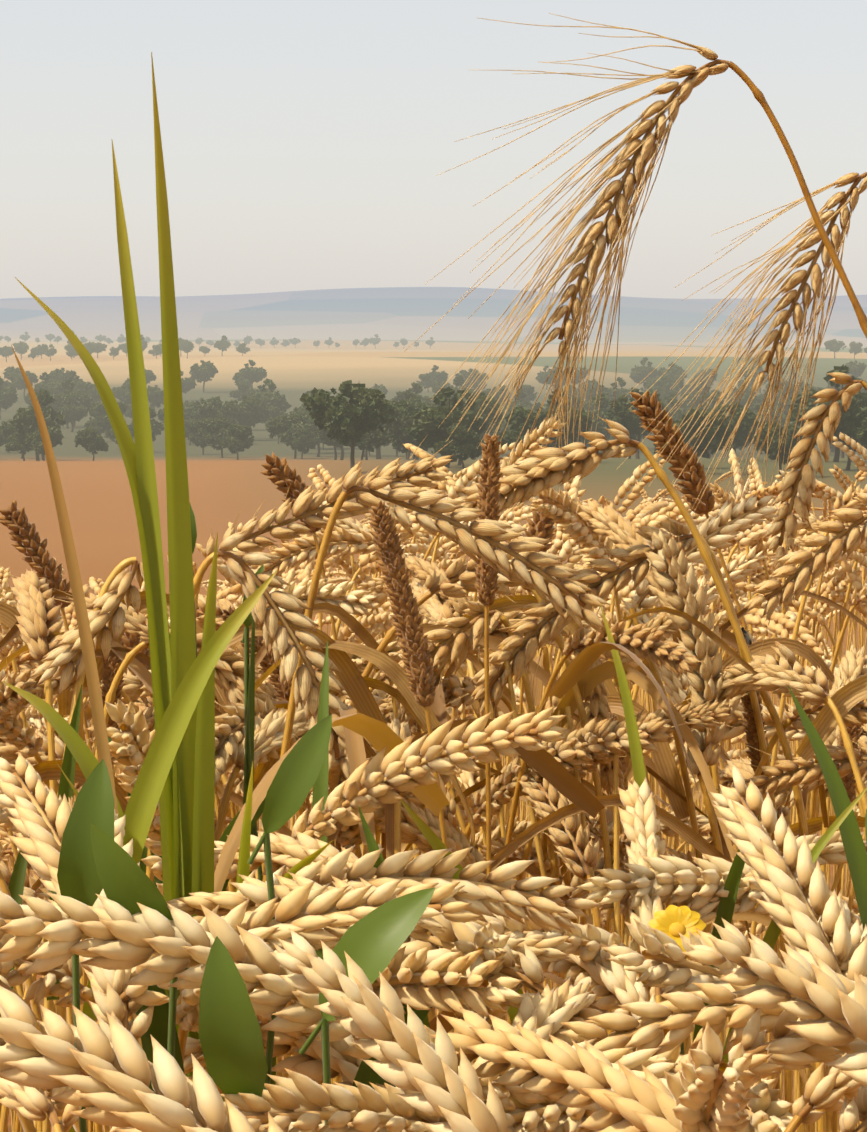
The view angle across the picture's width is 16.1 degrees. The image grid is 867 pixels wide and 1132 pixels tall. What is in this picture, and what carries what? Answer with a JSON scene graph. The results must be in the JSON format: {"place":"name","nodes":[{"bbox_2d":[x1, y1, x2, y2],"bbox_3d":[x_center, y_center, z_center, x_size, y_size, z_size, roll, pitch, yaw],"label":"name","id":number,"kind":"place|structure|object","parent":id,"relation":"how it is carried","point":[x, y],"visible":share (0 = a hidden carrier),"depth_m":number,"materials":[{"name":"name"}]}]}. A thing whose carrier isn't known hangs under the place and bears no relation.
{"place":"outdoors","nodes":[
{"label":"outdoors","id":0,"kind":"place"},
{"bbox_2d":[0,287,866,1131],"bbox_3d":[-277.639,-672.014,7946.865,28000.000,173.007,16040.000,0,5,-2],"label":"ground","id":1,"kind":"structure","parent":0,"point":[224,491],"depth_m":2243.57,"materials":[{"name":"brown soil"}]},
{"bbox_2d":[0,376,17,419],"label":"tree","id":2,"kind":"object","parent":1,"relation":"on","point":[8,397],"visible":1,"depth_m":1355.14,"materials":[{"name":"green plant"}]},
{"bbox_2d":[0,419,22,458],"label":"tree","id":3,"kind":"object","parent":1,"relation":"on","point":[5,427],"visible":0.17,"depth_m":920.35,"materials":[{"name":"green plant"}]},
{"bbox_2d":[3,366,20,379],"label":"tree","id":4,"kind":"object","parent":1,"relation":"on","point":[9,370],"visible":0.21,"depth_m":1730.42,"materials":[{"name":"green plant"}]},
{"bbox_2d":[13,343,28,358],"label":"tree","id":5,"kind":"object","parent":1,"relation":"on","point":[19,348],"visible":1,"depth_m":2553.85,"materials":[{"name":"green plant"}]},
{"bbox_2d":[5,432,39,460],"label":"tree","id":6,"kind":"object","parent":1,"relation":"on","point":[16,443],"visible":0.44,"depth_m":865.60,"materials":[{"name":"green plant"}]},
{"bbox_2d":[8,371,38,397],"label":"tree","id":7,"kind":"object","parent":1,"relation":"on","point":[17,379],"visible":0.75,"depth_m":1621.10,"materials":[{"name":"green plant"}]},
{"bbox_2d":[9,388,65,460],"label":"tree","id":8,"kind":"object","parent":1,"relation":"on","point":[24,420],"visible":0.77,"depth_m":864.73,"materials":[{"name":"green plant"}]},
{"bbox_2d":[24,426,63,460],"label":"tree","id":9,"kind":"object","parent":1,"relation":"on","point":[33,441],"visible":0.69,"depth_m":825.89,"materials":[{"name":"green plant"}]},
{"bbox_2d":[34,372,56,394],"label":"tree","id":10,"kind":"object","parent":1,"relation":"on","point":[45,376],"visible":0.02,"depth_m":1492.11,"materials":[{"name":"green plant"}]},
{"bbox_2d":[45,379,66,395],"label":"tree","id":11,"kind":"object","parent":1,"relation":"on","point":[54,389],"visible":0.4,"depth_m":1469.09,"materials":[{"name":"green plant"}]},
{"bbox_2d":[50,368,75,381],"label":"tree","id":12,"kind":"object","parent":1,"relation":"on","point":[56,374],"visible":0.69,"depth_m":1624.82,"materials":[{"name":"green plant"}]},
{"bbox_2d":[52,390,84,427],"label":"tree","id":13,"kind":"object","parent":1,"relation":"on","point":[59,398],"visible":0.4,"depth_m":1259.21,"materials":[{"name":"green plant"}]},
{"bbox_2d":[57,396,86,431],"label":"tree","id":14,"kind":"object","parent":1,"relation":"on","point":[73,412],"visible":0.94,"depth_m":1209.51,"materials":[{"name":"green plant"}]},
{"bbox_2d":[61,379,93,426],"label":"tree","id":15,"kind":"object","parent":1,"relation":"on","point":[68,384],"visible":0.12,"depth_m":1274.18,"materials":[{"name":"green plant"}]},
{"bbox_2d":[73,381,95,392],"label":"tree","id":16,"kind":"object","parent":1,"relation":"on","point":[84,386],"visible":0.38,"depth_m":1460.29,"materials":[{"name":"green plant"}]},
{"bbox_2d":[74,427,108,460],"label":"tree","id":17,"kind":"object","parent":1,"relation":"on","point":[86,439],"visible":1,"depth_m":849.65,"materials":[{"name":"green plant"}]},
{"bbox_2d":[87,387,101,403],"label":"tree","id":18,"kind":"object","parent":1,"relation":"on","point":[93,393],"visible":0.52,"depth_m":1437.11,"materials":[{"name":"green plant"}]},
{"bbox_2d":[84,414,110,433],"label":"tree","id":19,"kind":"object","parent":1,"relation":"on","point":[100,424],"visible":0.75,"depth_m":1105.44,"materials":[{"name":"green plant"}]},
{"bbox_2d":[84,401,127,437],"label":"tree","id":20,"kind":"object","parent":1,"relation":"on","point":[94,409],"visible":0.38,"depth_m":1147.58,"materials":[{"name":"green plant"}]},
{"bbox_2d":[118,383,131,404],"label":"tree","id":21,"kind":"object","parent":1,"relation":"on","point":[125,396],"visible":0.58,"depth_m":1419.49,"materials":[{"name":"green plant"}]},
{"bbox_2d":[129,369,156,384],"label":"tree","id":22,"kind":"object","parent":1,"relation":"on","point":[150,375],"visible":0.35,"depth_m":1658.93,"materials":[{"name":"green plant"}]},
{"bbox_2d":[128,408,164,440],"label":"tree","id":23,"kind":"object","parent":1,"relation":"on","point":[157,427],"visible":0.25,"depth_m":1001.21,"materials":[{"name":"green plant"}]},
{"bbox_2d":[147,385,163,408],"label":"tree","id":24,"kind":"object","parent":1,"relation":"on","point":[155,396],"visible":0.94,"depth_m":1387.94,"materials":[{"name":"green plant"}]},
{"bbox_2d":[157,403,189,422],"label":"tree","id":25,"kind":"object","parent":1,"relation":"on","point":[160,415],"visible":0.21,"depth_m":1126.11,"materials":[{"name":"green plant"}]},
{"bbox_2d":[180,341,193,358],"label":"tree","id":26,"kind":"object","parent":1,"relation":"on","point":[187,347],"visible":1,"depth_m":2444.01,"materials":[{"name":"green plant"}]},
{"bbox_2d":[181,371,196,393],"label":"tree","id":27,"kind":"object","parent":1,"relation":"on","point":[188,384],"visible":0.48,"depth_m":1571.90,"materials":[{"name":"green plant"}]},
{"bbox_2d":[185,419,210,454],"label":"tree","id":28,"kind":"object","parent":1,"relation":"on","point":[192,426],"visible":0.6,"depth_m":972.15,"materials":[{"name":"green plant"}]},
{"bbox_2d":[186,397,210,419],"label":"tree","id":29,"kind":"object","parent":1,"relation":"on","point":[193,412],"visible":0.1,"depth_m":1119.23,"materials":[{"name":"green plant"}]},
{"bbox_2d":[189,360,218,392],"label":"tree","id":30,"kind":"object","parent":1,"relation":"on","point":[204,372],"visible":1,"depth_m":1674.56,"materials":[{"name":"green plant"}]},
{"bbox_2d":[199,416,234,457],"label":"tree","id":31,"kind":"object","parent":1,"relation":"on","point":[217,427],"visible":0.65,"depth_m":921.97,"materials":[{"name":"green plant"}]},
{"bbox_2d":[196,396,240,422],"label":"tree","id":32,"kind":"object","parent":1,"relation":"on","point":[214,408],"visible":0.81,"depth_m":1078.96,"materials":[{"name":"green plant"}]},
{"bbox_2d":[214,335,230,355],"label":"tree","id":33,"kind":"object","parent":1,"relation":"on","point":[222,345],"visible":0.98,"depth_m":2624.36,"materials":[{"name":"green plant"}]},
{"bbox_2d":[219,423,253,459],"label":"tree","id":34,"kind":"object","parent":1,"relation":"on","point":[239,441],"visible":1,"depth_m":882.63,"materials":[{"name":"green plant"}]},
{"bbox_2d":[229,381,250,400],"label":"tree","id":35,"kind":"object","parent":1,"relation":"on","point":[243,387],"visible":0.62,"depth_m":1505.64,"materials":[{"name":"green plant"}]},
{"bbox_2d":[232,367,259,385],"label":"tree","id":36,"kind":"object","parent":1,"relation":"on","point":[249,376],"visible":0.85,"depth_m":1647.50,"materials":[{"name":"green plant"}]},
{"bbox_2d":[230,395,266,426],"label":"tree","id":37,"kind":"object","parent":1,"relation":"on","point":[251,409],"visible":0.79,"depth_m":1124.88,"materials":[{"name":"green plant"}]},
{"bbox_2d":[242,360,266,387],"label":"tree","id":38,"kind":"object","parent":1,"relation":"on","point":[261,372],"visible":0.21,"depth_m":1723.82,"materials":[{"name":"green plant"}]},
{"bbox_2d":[248,378,291,423],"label":"tree","id":39,"kind":"object","parent":1,"relation":"on","point":[277,399],"visible":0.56,"depth_m":1252.94,"materials":[{"name":"green plant"}]},
{"bbox_2d":[261,405,287,423],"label":"tree","id":40,"kind":"object","parent":1,"relation":"on","point":[274,411],"visible":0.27,"depth_m":1171.79,"materials":[{"name":"green plant"}]},
{"bbox_2d":[266,412,318,458],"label":"tree","id":41,"kind":"object","parent":1,"relation":"on","point":[282,426],"visible":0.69,"depth_m":900.46,"materials":[{"name":"green plant"}]},
{"bbox_2d":[287,426,316,458],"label":"tree","id":42,"kind":"object","parent":1,"relation":"on","point":[297,442],"visible":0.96,"depth_m":893.72,"materials":[{"name":"green plant"}]},
{"bbox_2d":[301,413,319,456],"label":"tree","id":43,"kind":"object","parent":1,"relation":"on","point":[310,423],"visible":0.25,"depth_m":937.19,"materials":[{"name":"green plant"}]},
{"bbox_2d":[314,426,344,459],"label":"tree","id":44,"kind":"object","parent":1,"relation":"on","point":[322,433],"visible":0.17,"depth_m":818.10,"materials":[{"name":"green plant"}]},
{"bbox_2d":[300,380,395,469],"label":"tree","id":45,"kind":"object","parent":1,"relation":"on","point":[347,414],"visible":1,"depth_m":505.25,"materials":[{"name":"green plant"}]},
{"bbox_2d":[333,420,394,459],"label":"tree","id":46,"kind":"object","parent":1,"relation":"on","point":[378,439],"visible":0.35,"depth_m":650.95,"materials":[{"name":"green plant"}]},
{"bbox_2d":[384,399,428,459],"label":"tree","id":47,"kind":"object","parent":1,"relation":"on","point":[402,422],"visible":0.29,"depth_m":644.15,"materials":[{"name":"green plant"}]},
{"bbox_2d":[389,431,427,459],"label":"tree","id":48,"kind":"object","parent":1,"relation":"on","point":[400,442],"visible":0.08,"depth_m":650.27,"materials":[{"name":"green plant"}]},
{"bbox_2d":[405,396,437,459],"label":"tree","id":49,"kind":"object","parent":1,"relation":"on","point":[412,401],"visible":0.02,"depth_m":826.18,"materials":[{"name":"green plant"}]},
{"bbox_2d":[406,382,439,405],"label":"tree","id":50,"kind":"object","parent":1,"relation":"on","point":[417,388],"visible":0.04,"depth_m":1179.74,"materials":[{"name":"green plant"}]},
{"bbox_2d":[416,373,437,391],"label":"tree","id":51,"kind":"object","parent":1,"relation":"on","point":[427,381],"visible":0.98,"depth_m":1687.91,"materials":[{"name":"green plant"}]},
{"bbox_2d":[0,52,866,1131],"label":"wheat","id":52,"kind":"object","parent":1,"relation":"on","point":[202,1002],"visible":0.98,"depth_m":0.79,"materials":[{"name":"plant"}]},
{"bbox_2d":[649,905,705,1054],"bbox_3d":[0.076,0.549,0.918,0.018,0.886,0.103,0,5,-2],"label":"yellow flower","id":53,"kind":"object","parent":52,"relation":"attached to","point":[671,921],"visible":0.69,"depth_m":0.93,"materials":[{"name":"yellow plant"}]},
{"bbox_2d":[0,13,866,1131],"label":"wheat","id":54,"kind":"object","parent":1,"relation":"on","point":[392,687],"visible":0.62,"depth_m":1.21,"materials":[{"name":"plant"}]},
{"bbox_2d":[429,365,447,381],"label":"tree","id":55,"kind":"object","parent":1,"relation":"on","point":[442,376],"visible":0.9,"depth_m":1725.84,"materials":[{"name":"green plant"}]},
{"bbox_2d":[432,380,454,394],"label":"tree","id":56,"kind":"object","parent":1,"relation":"on","point":[438,385],"visible":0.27,"depth_m":1446.17,"materials":[{"name":"green plant"}]},
{"bbox_2d":[405,386,483,467],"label":"tree","id":57,"kind":"object","parent":1,"relation":"on","point":[427,422],"visible":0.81,"depth_m":532.30,"materials":[{"name":"green plant"}]},
{"bbox_2d":[431,423,485,468],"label":"tree","id":58,"kind":"object","parent":1,"relation":"on","point":[464,443],"visible":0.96,"depth_m":518.21,"materials":[{"name":"green plant"}]},
{"bbox_2d":[437,389,486,465],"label":"tree","id":59,"kind":"object","parent":1,"relation":"on","point":[459,394],"visible":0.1,"depth_m":550.43,"materials":[{"name":"green plant"}]},
{"bbox_2d":[446,375,478,400],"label":"tree","id":60,"kind":"object","parent":1,"relation":"on","point":[459,381],"visible":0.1,"depth_m":1320.73,"materials":[{"name":"green plant"}]},
{"bbox_2d":[454,368,478,387],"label":"tree","id":61,"kind":"object","parent":1,"relation":"on","point":[465,374],"visible":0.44,"depth_m":1634.71,"materials":[{"name":"green plant"}]},
{"bbox_2d":[440,390,502,459],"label":"tree","id":62,"kind":"object","parent":1,"relation":"on","point":[481,398],"visible":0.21,"depth_m":670.48,"materials":[{"name":"green plant"}]},
{"bbox_2d":[471,372,488,391],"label":"tree","id":63,"kind":"object","parent":1,"relation":"on","point":[478,381],"visible":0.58,"depth_m":1634.86,"materials":[{"name":"green plant"}]},
{"bbox_2d":[475,422,501,459],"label":"tree","id":64,"kind":"object","parent":1,"relation":"on","point":[493,429],"visible":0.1,"depth_m":751.67,"materials":[{"name":"green plant"}]},
{"bbox_2d":[508,388,533,406],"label":"tree","id":65,"kind":"object","parent":1,"relation":"on","point":[522,395],"visible":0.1,"depth_m":1209.84,"materials":[{"name":"green plant"}]},
{"bbox_2d":[497,406,552,447],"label":"tree","id":66,"kind":"object","parent":1,"relation":"on","point":[518,417],"visible":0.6,"depth_m":530.51,"materials":[{"name":"green plant"}]},
{"bbox_2d":[520,384,537,402],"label":"tree","id":67,"kind":"object","parent":1,"relation":"on","point":[529,390],"visible":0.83,"depth_m":1451.62,"materials":[{"name":"green plant"}]},
{"bbox_2d":[540,370,565,387],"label":"tree","id":68,"kind":"object","parent":1,"relation":"on","point":[544,377],"visible":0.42,"depth_m":1632.94,"materials":[{"name":"green plant"}]},
{"bbox_2d":[544,388,591,447],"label":"tree","id":69,"kind":"object","parent":1,"relation":"on","point":[584,417],"visible":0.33,"depth_m":568.12,"materials":[{"name":"green plant"}]},
{"bbox_2d":[562,365,589,384],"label":"tree","id":70,"kind":"object","parent":1,"relation":"on","point":[578,376],"visible":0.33,"depth_m":1676.26,"materials":[{"name":"green plant"}]},
{"bbox_2d":[581,418,607,446],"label":"tree","id":71,"kind":"object","parent":1,"relation":"on","point":[600,428],"visible":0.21,"depth_m":786.23,"materials":[{"name":"green plant"}]},
{"bbox_2d":[579,392,611,446],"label":"tree","id":72,"kind":"object","parent":1,"relation":"on","point":[603,405],"visible":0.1,"depth_m":844.96,"materials":[{"name":"green plant"}]},
{"bbox_2d":[579,385,611,401],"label":"tree","id":73,"kind":"object","parent":1,"relation":"on","point":[594,393],"visible":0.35,"depth_m":1337.91,"materials":[{"name":"green plant"}]},
{"bbox_2d":[605,377,632,400],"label":"tree","id":74,"kind":"object","parent":1,"relation":"on","point":[619,392],"visible":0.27,"depth_m":1298.79,"materials":[{"name":"green plant"}]},
{"bbox_2d":[608,388,670,458],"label":"tree","id":75,"kind":"object","parent":1,"relation":"on","point":[621,413],"visible":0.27,"depth_m":626.84,"materials":[{"name":"green plant"}]},
{"bbox_2d":[630,357,657,392],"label":"tree","id":76,"kind":"object","parent":1,"relation":"on","point":[638,374],"visible":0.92,"depth_m":1678.51,"materials":[{"name":"green plant"}]},
{"bbox_2d":[640,375,684,393],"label":"tree","id":77,"kind":"object","parent":1,"relation":"on","point":[667,382],"visible":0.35,"depth_m":1407.59,"materials":[{"name":"green plant"}]},
{"bbox_2d":[652,385,679,403],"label":"tree","id":78,"kind":"object","parent":1,"relation":"on","point":[663,392],"visible":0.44,"depth_m":1317.59,"materials":[{"name":"green plant"}]},
{"bbox_2d":[654,364,686,378],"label":"tree","id":79,"kind":"object","parent":1,"relation":"on","point":[679,369],"visible":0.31,"depth_m":1599.12,"materials":[{"name":"green plant"}]},
{"bbox_2d":[661,369,683,388],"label":"tree","id":80,"kind":"object","parent":1,"relation":"on","point":[668,373],"visible":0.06,"depth_m":1563.82,"materials":[{"name":"green plant"}]},
{"bbox_2d":[664,393,685,419],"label":"tree","id":81,"kind":"object","parent":1,"relation":"on","point":[668,399],"visible":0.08,"depth_m":995.13,"materials":[{"name":"green plant"}]},
{"bbox_2d":[653,409,731,456],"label":"tree","id":82,"kind":"object","parent":1,"relation":"on","point":[718,435],"visible":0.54,"depth_m":495.60,"materials":[{"name":"green plant"}]},
{"bbox_2d":[680,379,713,408],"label":"tree","id":83,"kind":"object","parent":1,"relation":"on","point":[692,395],"visible":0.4,"depth_m":1235.69,"materials":[{"name":"green plant"}]},
{"bbox_2d":[684,392,723,412],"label":"tree","id":84,"kind":"object","parent":1,"relation":"on","point":[713,403],"depth_m":979.79,"materials":[{"name":"green plant"}]},
{"bbox_2d":[697,409,734,458],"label":"tree","id":85,"kind":"object","parent":1,"relation":"on","point":[713,450],"depth_m":527.50,"materials":[{"name":"green plant"}]},
{"bbox_2d":[707,403,760,449],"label":"tree","id":86,"kind":"object","parent":1,"relation":"on","point":[747,422],"visible":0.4,"depth_m":573.21,"materials":[{"name":"green plant"}]},
{"bbox_2d":[713,402,758,452],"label":"tree","id":87,"kind":"object","parent":1,"relation":"on","point":[741,441],"visible":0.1,"depth_m":592.83,"materials":[{"name":"green plant"}]},
{"bbox_2d":[722,384,754,399],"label":"tree","id":88,"kind":"object","parent":1,"relation":"on","point":[748,390],"visible":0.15,"depth_m":1325.72,"materials":[{"name":"green plant"}]},
{"bbox_2d":[727,392,761,410],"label":"tree","id":89,"kind":"object","parent":1,"relation":"on","point":[744,399],"visible":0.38,"depth_m":1193.01,"materials":[{"name":"green plant"}]},
{"bbox_2d":[737,369,763,387],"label":"tree","id":90,"kind":"object","parent":1,"relation":"on","point":[751,381],"visible":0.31,"depth_m":1615.97,"materials":[{"name":"green plant"}]},
{"bbox_2d":[747,403,785,453],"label":"tree","id":91,"kind":"object","parent":1,"relation":"on","point":[756,406],"visible":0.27,"depth_m":976.29,"materials":[{"name":"green plant"}]},
{"bbox_2d":[761,385,785,406],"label":"tree","id":92,"kind":"object","parent":1,"relation":"on","point":[778,395],"visible":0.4,"depth_m":1305.52,"materials":[{"name":"green plant"}]},
{"bbox_2d":[752,421,802,474],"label":"tree","id":93,"kind":"object","parent":1,"relation":"on","point":[773,449],"visible":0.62,"depth_m":483.18,"materials":[{"name":"green plant"}]},
{"bbox_2d":[774,387,796,417],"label":"tree","id":94,"kind":"object","parent":1,"relation":"on","point":[786,411],"visible":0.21,"depth_m":1175.11,"materials":[{"name":"green plant"}]},
{"bbox_2d":[787,364,866,461],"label":"tree","id":95,"kind":"object","parent":1,"relation":"on","point":[859,395],"visible":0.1,"depth_m":568.77,"materials":[{"name":"green plant"}]},
{"bbox_2d":[800,396,866,469],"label":"tree","id":96,"kind":"object","parent":1,"relation":"on","point":[852,417],"visible":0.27,"depth_m":514.06,"materials":[{"name":"green plant"}]},
{"bbox_2d":[824,339,846,357],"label":"tree","id":97,"kind":"object","parent":1,"relation":"on","point":[833,345],"visible":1,"depth_m":2465.04,"materials":[{"name":"green plant"}]},
{"bbox_2d":[845,360,866,377],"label":"tree","id":98,"kind":"object","parent":1,"relation":"on","point":[855,370],"visible":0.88,"depth_m":1728.36,"materials":[{"name":"green plant"}]},
{"bbox_2d":[849,341,862,358],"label":"tree","id":99,"kind":"object","parent":1,"relation":"on","point":[855,347],"visible":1,"depth_m":2473.78,"materials":[{"name":"green plant"}]},
{"bbox_2d":[856,417,866,446],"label":"tree","id":100,"kind":"object","parent":1,"relation":"on","point":[861,435],"visible":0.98,"depth_m":505.05,"materials":[{"name":"green plant"}]},
{"bbox_2d":[0,414,866,1131],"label":"wheat field","id":101,"kind":"structure","parent":0,"point":[842,580],"depth_m":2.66,"materials":[{"name":"plant"}]},
{"bbox_2d":[0,0,866,298],"label":"sky","id":102,"kind":"structure","parent":0,"point":[307,144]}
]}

